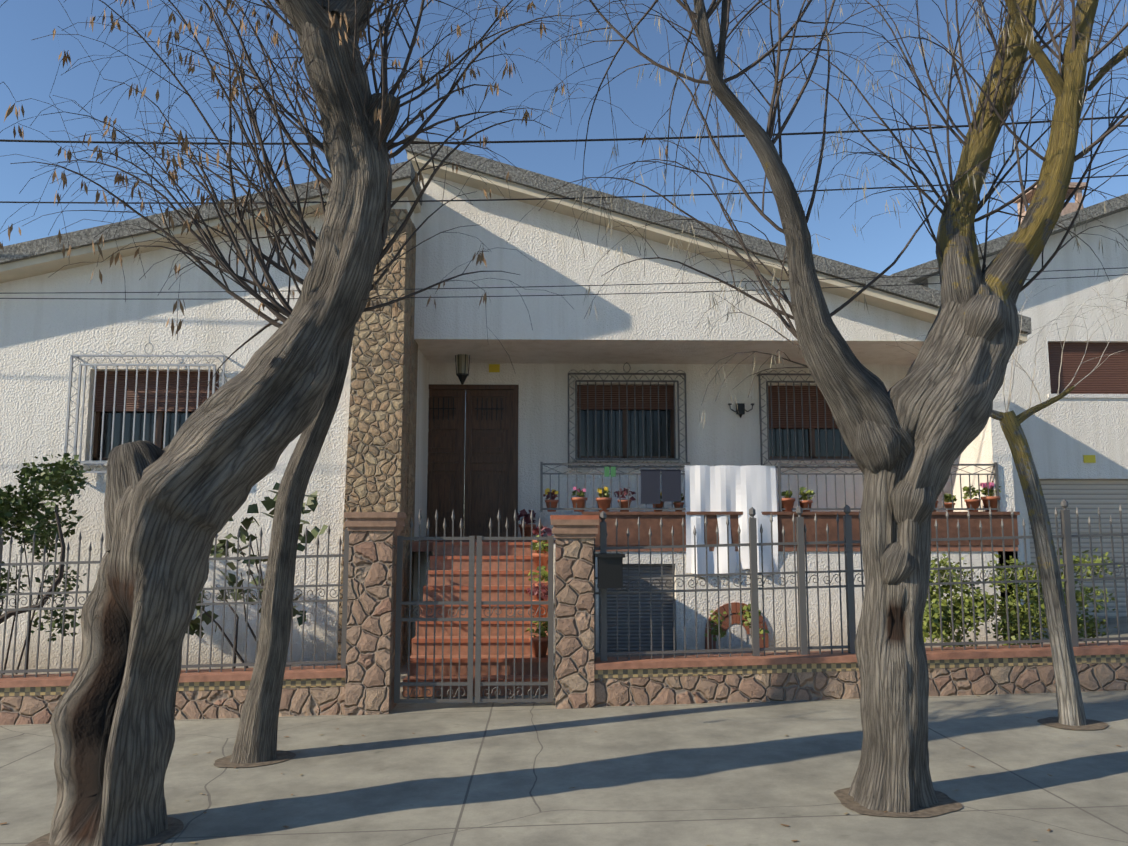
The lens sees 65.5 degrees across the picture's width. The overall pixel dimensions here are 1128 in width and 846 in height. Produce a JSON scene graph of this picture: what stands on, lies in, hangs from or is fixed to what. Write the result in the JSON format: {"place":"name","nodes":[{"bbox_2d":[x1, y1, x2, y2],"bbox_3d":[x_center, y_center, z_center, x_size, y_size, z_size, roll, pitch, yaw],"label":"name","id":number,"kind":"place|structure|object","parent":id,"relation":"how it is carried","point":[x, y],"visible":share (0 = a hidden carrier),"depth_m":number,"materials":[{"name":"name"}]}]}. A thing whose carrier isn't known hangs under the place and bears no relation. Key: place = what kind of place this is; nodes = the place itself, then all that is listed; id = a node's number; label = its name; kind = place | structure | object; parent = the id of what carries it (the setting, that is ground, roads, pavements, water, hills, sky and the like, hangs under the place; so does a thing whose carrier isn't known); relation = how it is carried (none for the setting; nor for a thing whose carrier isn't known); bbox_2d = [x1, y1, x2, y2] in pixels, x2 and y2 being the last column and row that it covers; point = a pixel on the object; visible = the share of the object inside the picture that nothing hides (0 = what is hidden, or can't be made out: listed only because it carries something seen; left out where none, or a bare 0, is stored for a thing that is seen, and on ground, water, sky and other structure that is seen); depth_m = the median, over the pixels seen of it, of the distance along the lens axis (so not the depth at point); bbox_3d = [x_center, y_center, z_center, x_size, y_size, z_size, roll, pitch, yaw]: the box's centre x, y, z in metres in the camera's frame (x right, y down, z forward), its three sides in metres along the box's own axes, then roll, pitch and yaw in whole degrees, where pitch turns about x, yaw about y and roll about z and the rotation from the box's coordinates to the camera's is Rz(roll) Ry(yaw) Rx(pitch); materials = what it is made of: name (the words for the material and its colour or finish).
{"place":"outdoors","nodes":[
{"label":"outdoors","id":0,"kind":"place"},
{"bbox_2d":[0,617,1127,845],"bbox_3d":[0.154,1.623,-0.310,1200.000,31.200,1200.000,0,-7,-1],"label":"ground","id":1,"kind":"structure","parent":0,"point":[474,773],"depth_m":5.73,"materials":[{"name":"concrete"}]},
{"bbox_2d":[0,504,263,673],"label":"shrub stems","id":2,"kind":"object","parent":1,"relation":"on","point":[58,579],"visible":0.52,"depth_m":9.11,"materials":[{"name":"brown"}]},
{"bbox_2d":[49,0,399,845],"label":"tree","id":3,"kind":"object","parent":1,"relation":"on","point":[175,504],"visible":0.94,"depth_m":4.92,"materials":[{"name":"grey plant"}]},
{"bbox_2d":[0,0,667,335],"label":"dry leaves","id":4,"kind":"object","parent":3,"relation":"attached to","point":[480,257],"visible":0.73,"depth_m":5.50,"materials":[{"name":"brown plant"}]},
{"bbox_2d":[0,0,669,398],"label":"twigs","id":5,"kind":"object","parent":3,"relation":"attached to","point":[306,234],"visible":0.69,"depth_m":5.54,"materials":[{"name":"brown"}]},
{"bbox_2d":[229,326,354,762],"bbox_3d":[-2.014,-0.577,6.797,0.864,6.229,0.326,0,-7,-1],"label":"tree","id":6,"kind":"object","parent":1,"relation":"on","point":[256,738],"visible":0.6,"depth_m":6.49,"materials":[{"name":"grey plant"}]},
{"bbox_2d":[344,531,593,714],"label":"pillars","id":7,"kind":"structure","parent":1,"relation":"on","point":[370,635],"depth_m":7.97,"materials":[{"name":"brown stone"}]},
{"bbox_2d":[344,512,598,537],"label":"pillar caps","id":8,"kind":"object","parent":7,"relation":"on","point":[394,521],"visible":1,"depth_m":8.04,"materials":[{"name":"brown stone"}]},
{"bbox_2d":[550,515,598,519],"bbox_3d":[0.096,0.894,8.301,0.449,0.040,0.380,0,-7,-1],"label":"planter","id":9,"kind":"object","parent":8,"relation":"on","point":[574,516],"visible":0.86,"depth_m":8.11,"materials":[{"name":"orange ceramic"}]},
{"bbox_2d":[403,545,553,696],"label":"steps","id":10,"kind":"structure","parent":1,"relation":"on","point":[484,627],"depth_m":9.40,"materials":[{"name":"red tile"}]},
{"bbox_2d":[403,542,553,683],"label":"stair treads","id":11,"kind":"object","parent":10,"relation":"on","point":[463,640],"visible":0.46,"depth_m":9.38,"materials":[{"name":"red tile"}]},
{"bbox_2d":[518,496,1000,656],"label":"flower pots","id":12,"kind":"object","parent":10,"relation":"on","point":[604,504],"visible":0.58,"depth_m":11.13,"materials":[{"name":"orange ceramic"}]},
{"bbox_2d":[517,485,1000,637],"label":"plants","id":13,"kind":"object","parent":12,"relation":"in","point":[947,498],"depth_m":11.15,"materials":[{"name":"plant"}]},
{"bbox_2d":[545,487,661,495],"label":"flowers","id":14,"kind":"object","parent":13,"relation":"on","point":[556,492],"visible":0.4,"depth_m":11.16,"materials":[{"name":"orange plant"}]},
{"bbox_2d":[573,482,993,492],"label":"flowers","id":15,"kind":"object","parent":13,"relation":"on","point":[984,485],"visible":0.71,"depth_m":11.26,"materials":[{"name":"pink plant"}]},
{"bbox_2d":[0,171,1021,697],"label":"house wall","id":16,"kind":"structure","parent":1,"relation":"on","point":[52,323],"depth_m":11.40,"materials":[{"name":"white paint"}]},
{"bbox_2d":[66,336,223,470],"bbox_3d":[-4.981,-0.231,10.445,1.819,1.635,0.010,0,-7,-1],"label":"window grille","id":17,"kind":"object","parent":16,"relation":"attached to","point":[128,363],"visible":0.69,"depth_m":10.50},
{"bbox_2d":[64,354,227,472],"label":"grille bars","id":18,"kind":"object","parent":16,"relation":"attached to","point":[93,409],"visible":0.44,"depth_m":10.45,"materials":[{"name":"black metal"}]},
{"bbox_2d":[338,209,417,666],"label":"stone pillar","id":19,"kind":"structure","parent":16,"relation":"attached to","point":[381,462],"depth_m":10.55,"materials":[{"name":"beige stone"}]},
{"bbox_2d":[77,458,680,465],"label":"sills","id":20,"kind":"structure","parent":16,"relation":"attached to","point":[626,461],"depth_m":12.87,"materials":[{"name":"paint"}]},
{"bbox_2d":[455,354,469,384],"bbox_3d":[-1.437,-0.858,12.430,0.230,0.629,0.265,0,-7,-1],"label":"lantern","id":21,"kind":"object","parent":16,"relation":"attached to","point":[461,363],"depth_m":12.36,"materials":[{"name":"black metal"}]},
{"bbox_2d":[94,371,837,428],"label":"shutters","id":22,"kind":"object","parent":16,"relation":"attached to","point":[151,391],"visible":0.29,"depth_m":13.14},
{"bbox_2d":[426,384,518,539],"bbox_3d":[-1.464,0.573,12.959,1.577,2.275,0.220,0,-7,-1],"label":"door","id":23,"kind":"structure","parent":16,"relation":"attached to","point":[473,453],"depth_m":12.91,"materials":[{"name":"brown wood"}]},
{"bbox_2d":[428,398,501,419],"bbox_3d":[-1.462,-0.209,12.984,1.157,0.335,0.010,0,-7,-1],"label":"grille door","id":24,"kind":"structure","parent":23,"relation":"attached to","point":[453,408],"depth_m":12.98,"materials":[{"name":"black metal"}]},
{"bbox_2d":[92,410,853,460],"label":"window frames","id":25,"kind":"structure","parent":16,"relation":"on","point":[159,429],"depth_m":13.11,"materials":[{"name":"brown wood"}]},
{"bbox_2d":[99,410,851,457],"bbox_3d":[-0.737,0.004,12.366,10.584,1.423,1.146,2,-7,-16],"label":"glass","id":26,"kind":"object","parent":16,"relation":"on","point":[128,429],"depth_m":13.18,"materials":[{"name":"black"}]},
{"bbox_2d":[489,364,499,371],"bbox_3d":[-1.034,-0.812,13.020,0.160,0.120,0.015,0,-7,-1],"label":"sign","id":27,"kind":"object","parent":16,"relation":"attached to","point":[494,367],"visible":0.86,"depth_m":13.01,"materials":[{"name":"yellow plastic"}]},
{"bbox_2d":[0,152,1026,345],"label":"roof fascia","id":28,"kind":"structure","parent":16,"relation":"attached to","point":[35,266],"depth_m":11.21,"materials":[{"name":"beige paint"}]},
{"bbox_2d":[0,134,1031,334],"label":"roof","id":29,"kind":"structure","parent":28,"relation":"on","point":[492,168],"depth_m":11.15,"materials":[{"name":"grey tile"}]},
{"bbox_2d":[599,564,674,652],"bbox_3d":[0.918,2.497,11.097,0.973,1.424,0.030,0,-7,-1],"label":"shutter","id":30,"kind":"object","parent":16,"relation":"attached to","point":[644,619],"visible":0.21,"depth_m":11.09,"materials":[{"name":"grey metal"}]},
{"bbox_2d":[568,373,858,467],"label":"window grilles","id":31,"kind":"object","parent":16,"relation":"attached to","point":[677,381],"visible":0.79,"depth_m":12.88,"materials":[{"name":"black metal"}]},
{"bbox_2d":[568,362,856,465],"bbox_3d":[2.328,-0.158,12.908,4.532,1.618,0.010,0,-7,-1],"label":"grille scroll","id":32,"kind":"object","parent":31,"relation":"attached to","point":[679,409],"visible":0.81,"depth_m":12.92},
{"bbox_2d":[412,540,1017,551],"bbox_3d":[1.889,1.661,11.943,7.750,0.120,1.720,0,-7,-1],"label":"fence rail","id":33,"kind":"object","parent":16,"relation":"on","point":[423,546],"depth_m":11.12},
{"bbox_2d":[595,515,1018,544],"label":"parapet","id":34,"kind":"structure","parent":33,"relation":"on","point":[629,522],"depth_m":11.11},
{"bbox_2d":[540,462,999,511],"bbox_3d":[2.635,0.814,11.190,5.872,0.630,0.030,0,-7,-1],"label":"railing","id":35,"kind":"object","parent":34,"relation":"on","point":[995,464],"visible":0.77,"depth_m":11.18,"materials":[{"name":"grey metal"}]},
{"bbox_2d":[604,467,615,476],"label":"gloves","id":36,"kind":"object","parent":35,"relation":"attached to","point":[606,471],"visible":0.96,"depth_m":11.12,"materials":[{"name":"green"}]},
{"bbox_2d":[640,469,680,503],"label":"jeans","id":37,"kind":"object","parent":35,"relation":"hanging from","point":[670,482],"visible":0.98,"depth_m":11.11,"materials":[{"name":"blue fabric"}]},
{"bbox_2d":[684,465,777,576],"bbox_3d":[2.119,1.242,11.107,1.167,1.412,0.147,0,-7,-1],"label":"sheet","id":38,"kind":"object","parent":35,"relation":"hanging from","point":[744,489],"visible":0.81,"depth_m":11.11,"materials":[{"name":"white fabric"}]},
{"bbox_2d":[582,511,1019,514],"bbox_3d":[3.015,1.155,11.219,5.570,0.040,0.220,0,-7,-1],"label":"parapet cap","id":39,"kind":"object","parent":34,"relation":"on","point":[768,513],"visible":0.64,"depth_m":11.10,"materials":[{"name":"red tile"}]},
{"bbox_2d":[705,602,768,652],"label":"arch","id":40,"kind":"structure","parent":16,"relation":"attached to","point":[734,611],"depth_m":10.98,"materials":[{"name":"brick"}]},
{"bbox_2d":[728,403,753,417],"bbox_3d":[2.616,-0.183,12.978,0.388,0.220,0.118,0,-7,-1],"label":"sconce","id":41,"kind":"object","parent":16,"relation":"attached to","point":[740,409],"visible":0.96,"depth_m":12.98,"materials":[{"name":"black metal"}]},
{"bbox_2d":[0,716,1118,840],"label":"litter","id":42,"kind":"object","parent":1,"relation":"on","point":[285,826],"visible":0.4,"depth_m":5.19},
{"bbox_2d":[0,662,1127,724],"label":"fence wall","id":43,"kind":"structure","parent":1,"relation":"on","point":[313,701],"depth_m":7.98,"materials":[{"name":"stone"}]},
{"bbox_2d":[0,499,1127,702],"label":"iron fence","id":44,"kind":"object","parent":43,"relation":"on","point":[803,587],"visible":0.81,"depth_m":8.18,"materials":[{"name":"grey metal"}]},
{"bbox_2d":[595,553,624,587],"bbox_3d":[0.425,1.362,8.082,0.260,0.310,0.240,0,-7,-1],"label":"mailbox","id":45,"kind":"object","parent":44,"relation":"attached to","point":[610,570],"visible":0.96,"depth_m":8.00,"materials":[{"name":"black metal"}]},
{"bbox_2d":[0,642,1127,687],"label":"wall coping","id":46,"kind":"object","parent":43,"relation":"on","point":[610,663],"visible":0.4,"depth_m":8.02,"materials":[{"name":"red tile"}]},
{"bbox_2d":[0,654,1127,695],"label":"coping","id":47,"kind":"object","parent":43,"relation":"attached to","point":[614,673],"depth_m":7.99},
{"bbox_2d":[25,717,1107,845],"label":"tree pits","id":48,"kind":"object","parent":1,"relation":"on","point":[945,804],"visible":0.4,"depth_m":5.02,"materials":[{"name":"soil"}]},
{"bbox_2d":[990,386,1086,725],"bbox_3d":[3.774,1.037,6.993,0.777,2.702,0.209,0,-7,-1],"label":"tree","id":49,"kind":"object","parent":48,"relation":"on","point":[1071,711],"visible":0.88,"depth_m":6.93,"materials":[{"name":"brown plant"}]},
{"bbox_2d":[886,272,1127,411],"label":"twigs","id":50,"kind":"object","parent":49,"relation":"attached to","point":[1013,358],"visible":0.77,"depth_m":7.18,"materials":[{"name":"beige"}]},
{"bbox_2d":[693,0,1127,811],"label":"tree","id":51,"kind":"object","parent":1,"relation":"on","point":[913,432],"visible":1,"depth_m":5.18,"materials":[{"name":"grey plant"}]},
{"bbox_2d":[412,0,1127,404],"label":"twigs","id":52,"kind":"object","parent":51,"relation":"attached to","point":[770,132],"visible":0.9,"depth_m":5.56,"materials":[{"name":"brown"}]},
{"bbox_2d":[431,0,1126,428],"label":"dry leaves","id":53,"kind":"object","parent":52,"relation":"hanging from","point":[831,140],"visible":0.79,"depth_m":5.65,"materials":[{"name":"beige plant"}]},
{"bbox_2d":[921,209,1127,616],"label":"neighbour wall","id":54,"kind":"structure","parent":1,"relation":"on","point":[1063,436],"depth_m":13.86,"materials":[{"name":"white paint"}]},
{"bbox_2d":[890,193,1127,283],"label":"neighbour roof","id":55,"kind":"structure","parent":54,"relation":"on","point":[997,245],"depth_m":13.69,"materials":[{"name":"grey tile"}]},
{"bbox_2d":[1013,182,1085,221],"bbox_3d":[10.027,-4.001,18.056,1.013,1.619,0.920,0,-7,-1],"label":"chimney","id":56,"kind":"object","parent":54,"relation":"on","point":[1070,208],"visible":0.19,"depth_m":17.73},
{"bbox_2d":[1048,342,1127,393],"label":"roller shutter","id":57,"kind":"object","parent":54,"relation":"in","point":[1109,375],"visible":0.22,"depth_m":13.94,"materials":[{"name":"brown plastic"}]},
{"bbox_2d":[1048,394,1127,397],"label":"window sill","id":58,"kind":"structure","parent":54,"relation":"attached to","point":[1093,395],"depth_m":13.75,"materials":[{"name":"white stone"}]},
{"bbox_2d":[1083,455,1095,462],"bbox_3d":[8.178,0.559,13.648,0.180,0.120,0.015,0,-7,-1],"label":"sign","id":59,"kind":"object","parent":54,"relation":"attached to","point":[1089,458],"visible":0.93,"depth_m":13.64,"materials":[{"name":"yellow"}]},
{"bbox_2d":[0,116,1127,298],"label":"cables","id":60,"kind":"object","parent":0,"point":[477,142],"visible":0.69,"depth_m":9.81,"materials":[{"name":"black plastic"}]},
{"bbox_2d":[0,0,1127,489],"label":"sky","id":61,"kind":"structure","parent":0,"point":[28,67],"materials":[{"name":"blue"}]},
{"bbox_2d":[727,624,746,648],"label":"arched niche","id":62,"kind":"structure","parent":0,"point":[735,636],"depth_m":10.97,"materials":[{"name":"white paint"}]},
{"bbox_2d":[596,640,1127,657],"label":"coping","id":63,"kind":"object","parent":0,"point":[817,650],"depth_m":10.90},
{"bbox_2d":[0,453,90,640],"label":"shrub","id":64,"kind":"object","parent":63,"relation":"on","point":[58,479],"visible":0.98,"depth_m":9.19,"materials":[{"name":"green plant"}]},
{"bbox_2d":[186,482,327,637],"bbox_3d":[-3.272,1.449,9.186,1.739,1.674,1.052,0,-7,-1],"label":"fig shrub","id":65,"kind":"object","parent":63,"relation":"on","point":[268,503],"visible":0.38,"depth_m":9.21,"materials":[{"name":"green plant"}]},
{"bbox_2d":[1028,479,1127,617],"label":"garage door","id":66,"kind":"structure","parent":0,"point":[1087,498],"depth_m":13.67,"materials":[{"name":"grey metal"}]}
]}

